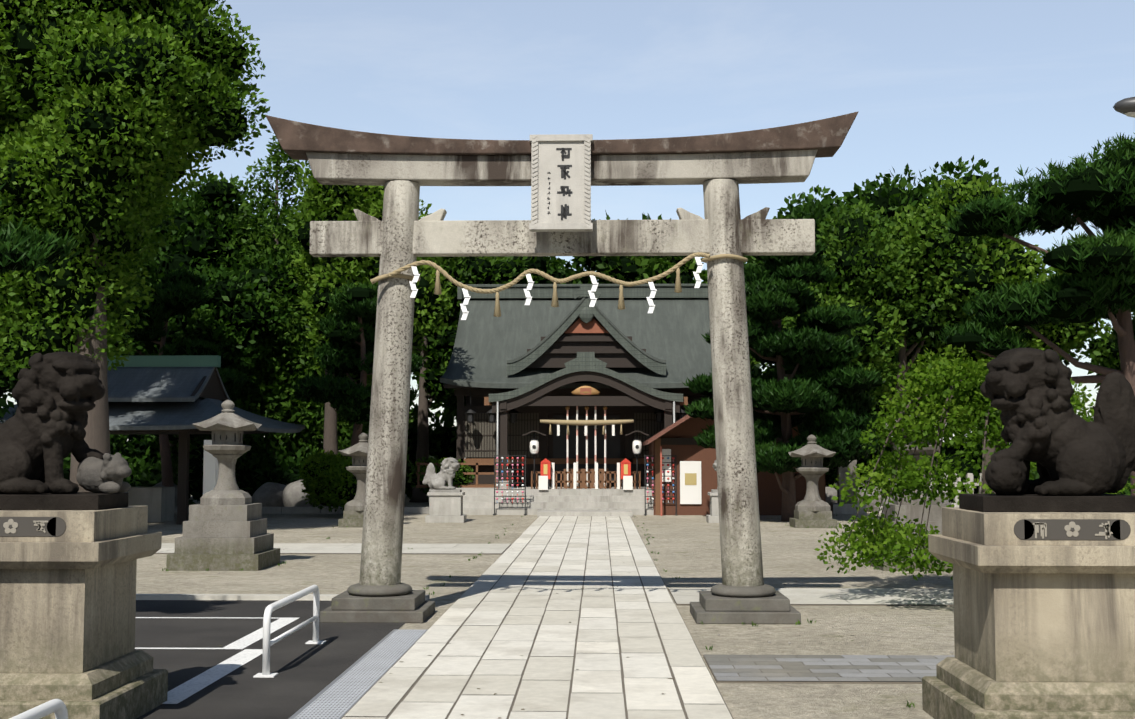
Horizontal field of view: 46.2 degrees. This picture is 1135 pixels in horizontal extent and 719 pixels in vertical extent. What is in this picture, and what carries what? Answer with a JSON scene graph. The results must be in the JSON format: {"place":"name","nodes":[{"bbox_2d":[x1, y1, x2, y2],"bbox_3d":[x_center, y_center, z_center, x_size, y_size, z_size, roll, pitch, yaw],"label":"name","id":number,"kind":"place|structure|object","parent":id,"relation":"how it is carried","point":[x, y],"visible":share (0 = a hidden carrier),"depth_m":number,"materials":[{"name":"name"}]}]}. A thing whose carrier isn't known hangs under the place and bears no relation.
{"place":"outdoors","nodes":[
{"label":"outdoors","id":0,"kind":"place"},
{"bbox_2d":[63,461,69,479],"bbox_3d":[-22.988,2.805,33.159,22.396,2.858,2.669,0,-4,1],"label":"shade shrub","id":1,"kind":"object","parent":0,"point":[66,471],"visible":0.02,"depth_m":32.17,"materials":[{"name":"green plant"}]},
{"bbox_2d":[135,594,429,718],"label":"parking asphalt","id":2,"kind":"structure","parent":0,"point":[180,638],"depth_m":11.89,"materials":[{"name":"grey asphalt"}]},
{"bbox_2d":[10,699,67,718],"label":"guard rail","id":3,"kind":"object","parent":2,"relation":"on","point":[57,707],"visible":1,"depth_m":6.41,"materials":[{"name":"white metal"}]},
{"bbox_2d":[0,506,167,718],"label":"pedestal","id":4,"kind":"object","parent":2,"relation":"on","point":[67,603],"visible":1,"depth_m":8.41,"materials":[{"name":"stone"}]},
{"bbox_2d":[0,351,105,493],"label":"guardian lion statue","id":5,"kind":"object","parent":4,"relation":"on","point":[56,395],"visible":0.98,"depth_m":8.79,"materials":[{"name":"stone"}]},
{"bbox_2d":[0,492,128,509],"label":"statue base","id":6,"kind":"object","parent":4,"relation":"on","point":[80,501],"visible":0.94,"depth_m":8.64,"materials":[{"name":"black stone"}]},
{"bbox_2d":[76,452,131,493],"bbox_3d":[-3.112,0.764,8.958,0.408,0.274,0.290,0,-4,1],"label":"lion cub statue","id":7,"kind":"object","parent":6,"relation":"on","point":[108,473],"visible":1,"depth_m":8.88,"materials":[{"name":"grey stone"}]},
{"bbox_2d":[253,585,325,677],"bbox_3d":[-2.365,2.300,11.475,0.160,0.550,2.020,0,-4,1],"label":"guard rail","id":8,"kind":"object","parent":2,"relation":"on","point":[267,641],"visible":1,"depth_m":11.06,"materials":[{"name":"white metal"}]},
{"bbox_2d":[254,230,314,395],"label":"shade tree leaves","id":9,"kind":"object","parent":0,"point":[285,269],"depth_m":55.50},
{"bbox_2d":[341,516,733,718],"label":"stone walkway","id":10,"kind":"structure","parent":0,"point":[625,646],"depth_m":11.99,"materials":[{"name":"beige stone"}]},
{"bbox_2d":[136,467,977,718],"bbox_3d":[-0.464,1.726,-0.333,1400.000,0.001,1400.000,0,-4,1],"label":"ground","id":11,"kind":"structure","parent":0,"point":[902,630],"depth_m":18.44,"materials":[{"name":"grey gravel"}]},
{"bbox_2d":[0,67,42,346],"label":"tree","id":12,"kind":"object","parent":11,"relation":"on","point":[7,124],"depth_m":30.05,"materials":[{"name":"green plant"}]},
{"bbox_2d":[0,398,70,469],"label":"shrub","id":13,"kind":"object","parent":11,"relation":"on","point":[4,410],"visible":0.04,"depth_m":33.06,"materials":[{"name":"green plant"}]},
{"bbox_2d":[0,183,84,274],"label":"pine tree","id":14,"kind":"object","parent":11,"relation":"on","point":[28,237],"visible":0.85,"depth_m":12.34,"materials":[{"name":"green plant"}]},
{"bbox_2d":[0,240,63,271],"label":"pine needles","id":15,"kind":"object","parent":14,"relation":"attached to","point":[12,256],"visible":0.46,"depth_m":12.11,"materials":[{"name":"green plant"}]},
{"bbox_2d":[0,250,138,406],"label":"dark tree","id":16,"kind":"object","parent":11,"relation":"on","point":[11,384],"depth_m":41.70,"materials":[{"name":"green plant"}]},
{"bbox_2d":[0,308,112,396],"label":"shade tree leaves","id":17,"kind":"object","parent":16,"relation":"attached to","point":[7,379],"visible":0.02,"depth_m":41.86,"materials":[{"name":"green plant"}]},
{"bbox_2d":[0,0,271,491],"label":"tree","id":18,"kind":"object","parent":11,"relation":"on","point":[153,193],"depth_m":26.58,"materials":[{"name":"green plant"}]},
{"bbox_2d":[0,0,246,369],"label":"shade tree leaves","id":19,"kind":"object","parent":18,"relation":"attached to","point":[24,45],"visible":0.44,"depth_m":26.49,"materials":[{"name":"green plant"}]},
{"bbox_2d":[0,355,304,524],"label":"pavilion","id":20,"kind":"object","parent":11,"relation":"on","point":[180,395],"visible":0.4,"depth_m":34.66,"materials":[{"name":"grey wood"}]},
{"bbox_2d":[153,482,177,506],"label":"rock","id":21,"kind":"object","parent":11,"relation":"on","point":[161,485],"visible":0.06,"depth_m":40.34,"materials":[{"name":"grey stone"}]},
{"bbox_2d":[109,266,249,486],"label":"pine tree","id":22,"kind":"object","parent":11,"relation":"on","point":[233,377],"depth_m":40.31,"materials":[{"name":"green plant"}]},
{"bbox_2d":[118,275,232,440],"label":"pine needles","id":23,"kind":"object","parent":22,"relation":"attached to","point":[180,306],"visible":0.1,"depth_m":40.29,"materials":[{"name":"green plant"}]},
{"bbox_2d":[69,434,317,506],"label":"shrub","id":24,"kind":"object","parent":11,"relation":"on","point":[132,459],"visible":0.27,"depth_m":43.73,"materials":[{"name":"green plant"}]},
{"bbox_2d":[112,441,300,494],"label":"shade shrub","id":25,"kind":"object","parent":24,"relation":"attached to","point":[198,468],"visible":0.02,"depth_m":43.45,"materials":[{"name":"green plant"}]},
{"bbox_2d":[108,171,303,467],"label":"dark tree","id":26,"kind":"object","parent":11,"relation":"on","point":[239,335],"depth_m":45.54,"materials":[{"name":"green plant"}]},
{"bbox_2d":[203,440,218,493],"bbox_3d":[-8.278,2.919,30.856,0.500,2.100,0.500,0,-4,1],"label":"white sign post","id":27,"kind":"object","parent":11,"relation":"on","point":[210,470],"visible":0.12,"depth_m":30.75,"materials":[{"name":"white"}]},
{"bbox_2d":[166,400,279,570],"bbox_3d":[-5.363,1.943,20.929,1.400,2.620,1.400,0,-4,1],"label":"lantern","id":28,"kind":"object","parent":11,"relation":"on","point":[225,527],"visible":0.98,"depth_m":20.45,"materials":[{"name":"stone"}]},
{"bbox_2d":[252,482,286,506],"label":"rock","id":29,"kind":"object","parent":11,"relation":"on","point":[268,494],"visible":0.44,"depth_m":41.75,"materials":[{"name":"grey stone"}]},
{"bbox_2d":[251,211,321,443],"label":"tree","id":30,"kind":"object","parent":11,"relation":"on","point":[286,264],"depth_m":56.16,"materials":[{"name":"green plant"}]},
{"bbox_2d":[110,397,464,498],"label":"shrub","id":31,"kind":"object","parent":11,"relation":"on","point":[439,429],"visible":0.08,"depth_m":53.19,"materials":[{"name":"green plant"}]},
{"bbox_2d":[111,427,456,491],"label":"shade shrub","id":32,"kind":"object","parent":31,"relation":"attached to","point":[141,449],"visible":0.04,"depth_m":53.30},
{"bbox_2d":[169,133,411,466],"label":"cedar tree","id":33,"kind":"object","parent":11,"relation":"on","point":[291,407],"depth_m":46.66,"materials":[{"name":"green plant"}]},
{"bbox_2d":[282,480,327,506],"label":"rock","id":34,"kind":"object","parent":11,"relation":"on","point":[292,494],"visible":0.29,"depth_m":40.60,"materials":[{"name":"grey stone"}]},
{"bbox_2d":[297,450,356,511],"bbox_3d":[-6.342,3.519,37.657,2.667,1.951,2.932,0,-4,1],"label":"shrub","id":35,"kind":"object","parent":11,"relation":"on","point":[338,462],"visible":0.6,"depth_m":37.14,"materials":[{"name":"green plant"}]},
{"bbox_2d":[303,460,356,506],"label":"shade shrub leaves","id":36,"kind":"object","parent":35,"relation":"attached to","point":[351,495],"visible":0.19,"depth_m":37.15,"materials":[{"name":"green plant"}]},
{"bbox_2d":[338,433,367,527],"bbox_3d":[-5.041,2.957,32.782,1.115,2.300,1.287,0,-4,1],"label":"lantern","id":37,"kind":"object","parent":11,"relation":"on","point":[353,513],"visible":0.73,"depth_m":32.47,"materials":[{"name":"stone"}]},
{"bbox_2d":[290,280,425,510],"bbox_3d":[-6.074,1.157,39.441,3.558,6.960,4.786,0,-4,1],"label":"pine tree","id":38,"kind":"object","parent":11,"relation":"on","point":[328,348],"depth_m":39.14,"materials":[{"name":"green plant"}]},
{"bbox_2d":[306,287,415,421],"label":"pine needles","id":39,"kind":"object","parent":38,"relation":"attached to","point":[358,294],"visible":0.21,"depth_m":38.83,"materials":[{"name":"green plant"}]},
{"bbox_2d":[289,629,427,718],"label":"drain cover strip","id":40,"kind":"object","parent":11,"relation":"on","point":[342,694],"visible":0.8,"depth_m":10.34,"materials":[{"name":"grey metal"}]},
{"bbox_2d":[284,161,453,506],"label":"ginkgo tree","id":41,"kind":"object","parent":11,"relation":"on","point":[373,209],"depth_m":41.04,"materials":[{"name":"green plant"}]},
{"bbox_2d":[298,176,442,382],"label":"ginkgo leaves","id":42,"kind":"object","parent":41,"relation":"attached to","point":[431,295],"visible":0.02,"depth_m":40.87,"materials":[{"name":"green plant"}]},
{"bbox_2d":[408,457,474,498],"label":"shrub","id":43,"kind":"object","parent":11,"relation":"on","point":[467,469],"visible":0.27,"depth_m":42.51,"materials":[{"name":"green plant"}]},
{"bbox_2d":[412,462,466,484],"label":"shade shrub leaves","id":44,"kind":"object","parent":43,"relation":"attached to","point":[459,479],"visible":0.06,"depth_m":42.33,"materials":[{"name":"green plant"}]},
{"bbox_2d":[425,492,466,522],"bbox_3d":[-3.180,3.870,34.879,1.000,0.780,0.750,0,-4,1],"label":"statue pedestal","id":45,"kind":"object","parent":11,"relation":"on","point":[445,507],"visible":0.96,"depth_m":34.58,"materials":[{"name":"beige stone"}]},
{"bbox_2d":[430,489,461,491],"bbox_3d":[-3.197,3.446,34.909,0.792,0.070,0.440,0,-4,1],"label":"statue base","id":46,"kind":"object","parent":45,"relation":"on","point":[448,490],"visible":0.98,"depth_m":34.69,"materials":[{"name":"grey stone"}]},
{"bbox_2d":[422,457,459,489],"bbox_3d":[-3.317,2.999,34.956,0.988,0.849,0.521,0,-4,1],"label":"guardian lion statue","id":47,"kind":"object","parent":46,"relation":"on","point":[450,467],"visible":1,"depth_m":34.79,"materials":[{"name":"stone"}]},
{"bbox_2d":[409,256,516,502],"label":"tree","id":48,"kind":"object","parent":11,"relation":"on","point":[454,261],"depth_m":49.98,"materials":[{"name":"green plant"}]},
{"bbox_2d":[415,256,512,395],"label":"shade tree leaves","id":49,"kind":"object","parent":48,"relation":"attached to","point":[450,336],"visible":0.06,"depth_m":50.23,"materials":[{"name":"green plant"}]},
{"bbox_2d":[370,256,560,427],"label":"tree","id":50,"kind":"object","parent":11,"relation":"on","point":[450,408],"depth_m":59.08,"materials":[{"name":"green plant"}]},
{"bbox_2d":[342,256,545,421],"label":"shade tree leaves","id":51,"kind":"object","parent":50,"relation":"attached to","point":[540,262],"depth_m":60.64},
{"bbox_2d":[493,455,525,515],"bbox_3d":[-1.684,3.675,38.919,0.950,1.750,0.500,0,-4,1],"label":"fortune paper rack","id":52,"kind":"object","parent":11,"relation":"on","point":[507,478],"visible":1,"depth_m":38.91,"materials":[{"name":"black metal"}]},
{"bbox_2d":[162,515,914,707],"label":"ground weeds","id":53,"kind":"object","parent":11,"relation":"on","point":[473,557],"depth_m":20.04,"materials":[{"name":"green plant"}]},
{"bbox_2d":[155,543,954,683],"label":"cross paths","id":54,"kind":"structure","parent":11,"relation":"on","point":[836,669],"depth_m":11.43,"materials":[{"name":"grey"}]},
{"bbox_2d":[172,527,937,717],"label":"fallen leaves","id":55,"kind":"object","parent":11,"relation":"on","point":[570,622],"visible":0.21,"depth_m":12.17,"materials":[{"name":"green plant"}]},
{"bbox_2d":[265,111,858,623],"bbox_3d":[-0.071,0.040,14.522,6.470,5.497,1.040,0,-4,1],"label":"torii","id":56,"kind":"object","parent":11,"relation":"on","point":[405,169],"visible":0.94,"depth_m":14.45,"materials":[{"name":"stone"}]},
{"bbox_2d":[370,252,747,319],"bbox_3d":[-0.077,-0.769,14.546,4.102,0.731,0.579,0,-4,1],"label":"sacred rope","id":57,"kind":"object","parent":56,"relation":"hanging from","point":[527,274],"visible":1,"depth_m":14.30,"materials":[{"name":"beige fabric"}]},
{"bbox_2d":[529,134,592,231],"bbox_3d":[-0.069,-1.905,14.349,0.680,1.052,0.113,0,-8,1],"label":"plaque","id":58,"kind":"object","parent":56,"relation":"attached to","point":[560,182],"visible":1,"depth_m":14.32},
{"bbox_2d":[416,384,712,516],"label":"shrine hall","id":59,"kind":"structure","parent":11,"relation":"on","point":[476,433],"depth_m":43.55,"materials":[{"name":"brown wood"}]},
{"bbox_2d":[440,282,711,387],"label":"roof","id":60,"kind":"structure","parent":59,"relation":"attached to","point":[670,329],"depth_m":46.19,"materials":[{"name":"grey metal"}]},
{"bbox_2d":[507,285,665,375],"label":"roof gable","id":61,"kind":"structure","parent":60,"relation":"attached to","point":[582,326],"depth_m":43.58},
{"bbox_2d":[522,406,648,489],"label":"shrine fittings","id":62,"kind":"object","parent":59,"relation":"attached to","point":[575,477],"visible":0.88,"depth_m":40.66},
{"bbox_2d":[484,352,687,488],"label":"entrance porch","id":63,"kind":"object","parent":59,"relation":"attached to","point":[585,366],"visible":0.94,"depth_m":41.15,"materials":[{"name":"wood"}]},
{"bbox_2d":[174,503,958,513],"bbox_3d":[0.566,4.625,41.329,60.111,0.200,2.719,0,-4,-4],"label":"kerb planting","id":64,"kind":"object","parent":11,"relation":"on","point":[324,510],"visible":0.08,"depth_m":39.84,"materials":[{"name":"stone"}]},
{"bbox_2d":[532,256,601,283],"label":"tree","id":65,"kind":"object","parent":11,"relation":"on","point":[560,263],"visible":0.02,"depth_m":61.46,"materials":[{"name":"green plant"}]},
{"bbox_2d":[534,272,572,283],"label":"shade tree leaves","id":66,"kind":"object","parent":65,"relation":"attached to","point":[558,275],"depth_m":61.45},
{"bbox_2d":[644,455,677,515],"bbox_3d":[2.715,3.667,38.815,0.950,1.750,0.500,0,-4,1],"label":"fortune paper rack","id":67,"kind":"object","parent":11,"relation":"on","point":[652,478],"visible":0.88,"depth_m":38.80,"materials":[{"name":"black metal"}]},
{"bbox_2d":[553,210,774,373],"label":"tree","id":68,"kind":"object","parent":11,"relation":"on","point":[645,261],"visible":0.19,"depth_m":60.04,"materials":[{"name":"green plant"}]},
{"bbox_2d":[571,256,761,397],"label":"shade tree leaves","id":69,"kind":"object","parent":68,"relation":"attached to","point":[632,268],"visible":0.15,"depth_m":59.94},
{"bbox_2d":[706,492,718,522],"bbox_3d":[4.148,3.858,34.705,1.000,0.780,0.750,0,-4,1],"label":"statue pedestal","id":70,"kind":"object","parent":11,"relation":"on","point":[713,517],"visible":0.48,"depth_m":34.42,"materials":[{"name":"beige stone"}]},
{"bbox_2d":[642,398,825,515],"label":"kiosk","id":71,"kind":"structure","parent":11,"relation":"on","point":[696,477],"depth_m":38.82,"materials":[{"name":"brown wood"}]},
{"bbox_2d":[682,239,885,520],"bbox_3d":[5.731,0.545,35.747,5.051,7.646,4.858,0,-4,1],"label":"pine tree","id":72,"kind":"object","parent":11,"relation":"on","point":[766,385],"depth_m":34.89,"materials":[{"name":"green plant"}]},
{"bbox_2d":[743,184,849,374],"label":"tree","id":73,"kind":"object","parent":11,"relation":"on","point":[810,197],"depth_m":59.11,"materials":[{"name":"green plant"}]},
{"bbox_2d":[755,203,846,361],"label":"shade tree leaves","id":74,"kind":"object","parent":73,"relation":"attached to","point":[790,212],"depth_m":58.78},
{"bbox_2d":[788,435,836,527],"bbox_3d":[5.986,2.963,32.520,1.086,2.250,1.253,0,-4,1],"label":"lantern","id":75,"kind":"object","parent":11,"relation":"on","point":[812,509],"visible":1,"depth_m":32.23,"materials":[{"name":"stone"}]},
{"bbox_2d":[825,487,836,502],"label":"rock","id":76,"kind":"object","parent":11,"relation":"on","point":[831,492],"visible":0.17,"depth_m":41.82,"materials":[{"name":"grey stone"}]},
{"bbox_2d":[747,195,947,387],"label":"tree","id":77,"kind":"object","parent":11,"relation":"on","point":[808,208],"depth_m":49.59,"materials":[{"name":"green plant"}]},
{"bbox_2d":[758,214,950,381],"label":"shade tree leaves","id":78,"kind":"object","parent":77,"relation":"attached to","point":[934,349],"visible":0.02,"depth_m":50.01,"materials":[{"name":"green plant"}]},
{"bbox_2d":[828,460,897,513],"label":"memorial stones","id":79,"kind":"object","parent":11,"relation":"on","point":[846,508],"visible":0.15,"depth_m":39.78,"materials":[{"name":"stone"}]},
{"bbox_2d":[857,486,880,511],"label":"rock","id":80,"kind":"object","parent":11,"relation":"on","point":[873,502],"visible":0.08,"depth_m":40.99,"materials":[{"name":"grey stone"}]},
{"bbox_2d":[770,200,1023,468],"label":"tree","id":81,"kind":"object","parent":11,"relation":"on","point":[896,264],"depth_m":42.69,"materials":[{"name":"green plant"}]},
{"bbox_2d":[834,473,982,502],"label":"tamagaki stone fence","id":82,"kind":"object","parent":11,"relation":"on","point":[969,475],"visible":0.1,"depth_m":44.21,"materials":[{"name":"stone"}]},
{"bbox_2d":[867,415,952,570],"bbox_3d":[5.489,1.939,20.872,1.400,2.620,1.400,0,-4,1],"label":"lantern","id":83,"kind":"object","parent":11,"relation":"on","point":[911,511],"visible":0.04,"depth_m":20.40,"materials":[{"name":"stone"}]},
{"bbox_2d":[825,422,1035,502],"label":"shrub","id":84,"kind":"object","parent":11,"relation":"on","point":[942,451],"depth_m":45.81,"materials":[{"name":"green plant"}]},
{"bbox_2d":[825,444,981,497],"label":"shade shrub","id":85,"kind":"object","parent":84,"relation":"attached to","point":[951,450],"visible":0.04,"depth_m":45.64,"materials":[{"name":"green plant"}]},
{"bbox_2d":[937,490,951,504],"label":"rock","id":86,"kind":"object","parent":11,"relation":"on","point":[946,501],"visible":0.02,"depth_m":40.11,"materials":[{"name":"grey stone"}]},
{"bbox_2d":[836,155,1096,413],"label":"tree","id":87,"kind":"object","parent":11,"relation":"on","point":[872,186],"depth_m":56.25,"materials":[{"name":"green plant"}]},
{"bbox_2d":[814,344,1134,580],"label":"maple tree","id":88,"kind":"object","parent":11,"relation":"on","point":[966,413],"depth_m":15.57,"materials":[{"name":"green plant"}]},
{"bbox_2d":[901,174,1110,493],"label":"tree","id":89,"kind":"object","parent":11,"relation":"on","point":[1040,265],"depth_m":42.35,"materials":[{"name":"green plant"}]},
{"bbox_2d":[919,190,1097,362],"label":"shade tree leaves","id":90,"kind":"object","parent":89,"relation":"attached to","point":[1012,256],"visible":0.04,"depth_m":42.17,"materials":[{"name":"green plant"}]},
{"bbox_2d":[939,414,1092,493],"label":"shrub","id":91,"kind":"object","parent":11,"relation":"on","point":[1089,417],"depth_m":53.10,"materials":[{"name":"green plant"}]},
{"bbox_2d":[922,507,1134,718],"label":"pedestal","id":92,"kind":"object","parent":11,"relation":"on","point":[1044,615],"visible":1,"depth_m":8.07,"materials":[{"name":"stone"}]},
{"bbox_2d":[959,494,1134,511],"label":"statue base","id":93,"kind":"object","parent":92,"relation":"on","point":[1040,503],"visible":0.98,"depth_m":8.31,"materials":[{"name":"black stone"}]},
{"bbox_2d":[980,348,1134,495],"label":"guardian lion statue","id":94,"kind":"object","parent":92,"relation":"on","point":[1028,392],"visible":1,"depth_m":8.46,"materials":[{"name":"stone"}]},
{"bbox_2d":[938,132,1134,495],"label":"pine tree","id":95,"kind":"object","parent":11,"relation":"on","point":[1119,235],"depth_m":18.00,"materials":[{"name":"green plant"}]},
{"bbox_2d":[947,147,1134,354],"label":"pine tree needles","id":96,"kind":"object","parent":95,"relation":"attached to","point":[1080,191],"visible":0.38,"depth_m":17.76,"materials":[{"name":"green plant"}]},
{"bbox_2d":[1029,462,1130,494],"bbox_3d":[20.516,2.477,26.310,23.127,3.052,3.507,0,-4,1],"label":"shrub","id":97,"kind":"object","parent":11,"relation":"on","point":[1037,477],"depth_m":26.42,"materials":[{"name":"green plant"}]},
{"bbox_2d":[1074,309,1134,392],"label":"tree","id":98,"kind":"object","parent":11,"relation":"on","point":[1111,362],"visible":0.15,"depth_m":42.03,"materials":[{"name":"green plant"}]},
{"bbox_2d":[1090,332,1119,367],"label":"shade tree leaves","id":99,"kind":"object","parent":98,"relation":"attached to","point":[1113,350],"visible":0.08,"depth_m":41.72,"materials":[{"name":"green plant"}]},
{"bbox_2d":[1113,97,1134,117],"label":"street lamp","id":100,"kind":"object","parent":11,"relation":"on","point":[1126,106],"visible":1,"depth_m":11.80,"materials":[{"name":"grey metal"}]},
{"bbox_2d":[1,0,1134,443],"label":"sky","id":101,"kind":"structure","parent":0,"point":[1008,84],"materials":[{"name":"blue"}]},
{"bbox_2d":[713,460,717,488],"bbox_3d":[4.287,2.986,34.776,0.985,0.850,0.524,0,-4,1],"label":"guardian lion statue","id":102,"kind":"object","parent":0,"point":[715,466],"visible":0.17,"depth_m":34.68,"materials":[{"name":"stone"}]},
{"bbox_2d":[1114,478,1130,494],"bbox_3d":[20.470,2.611,26.297,21.154,2.243,2.139,0,-4,1],"label":"shade shrub","id":103,"kind":"object","parent":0,"point":[1129,488],"visible":0.02,"depth_m":26.23,"materials":[{"name":"green plant"}]}
]}

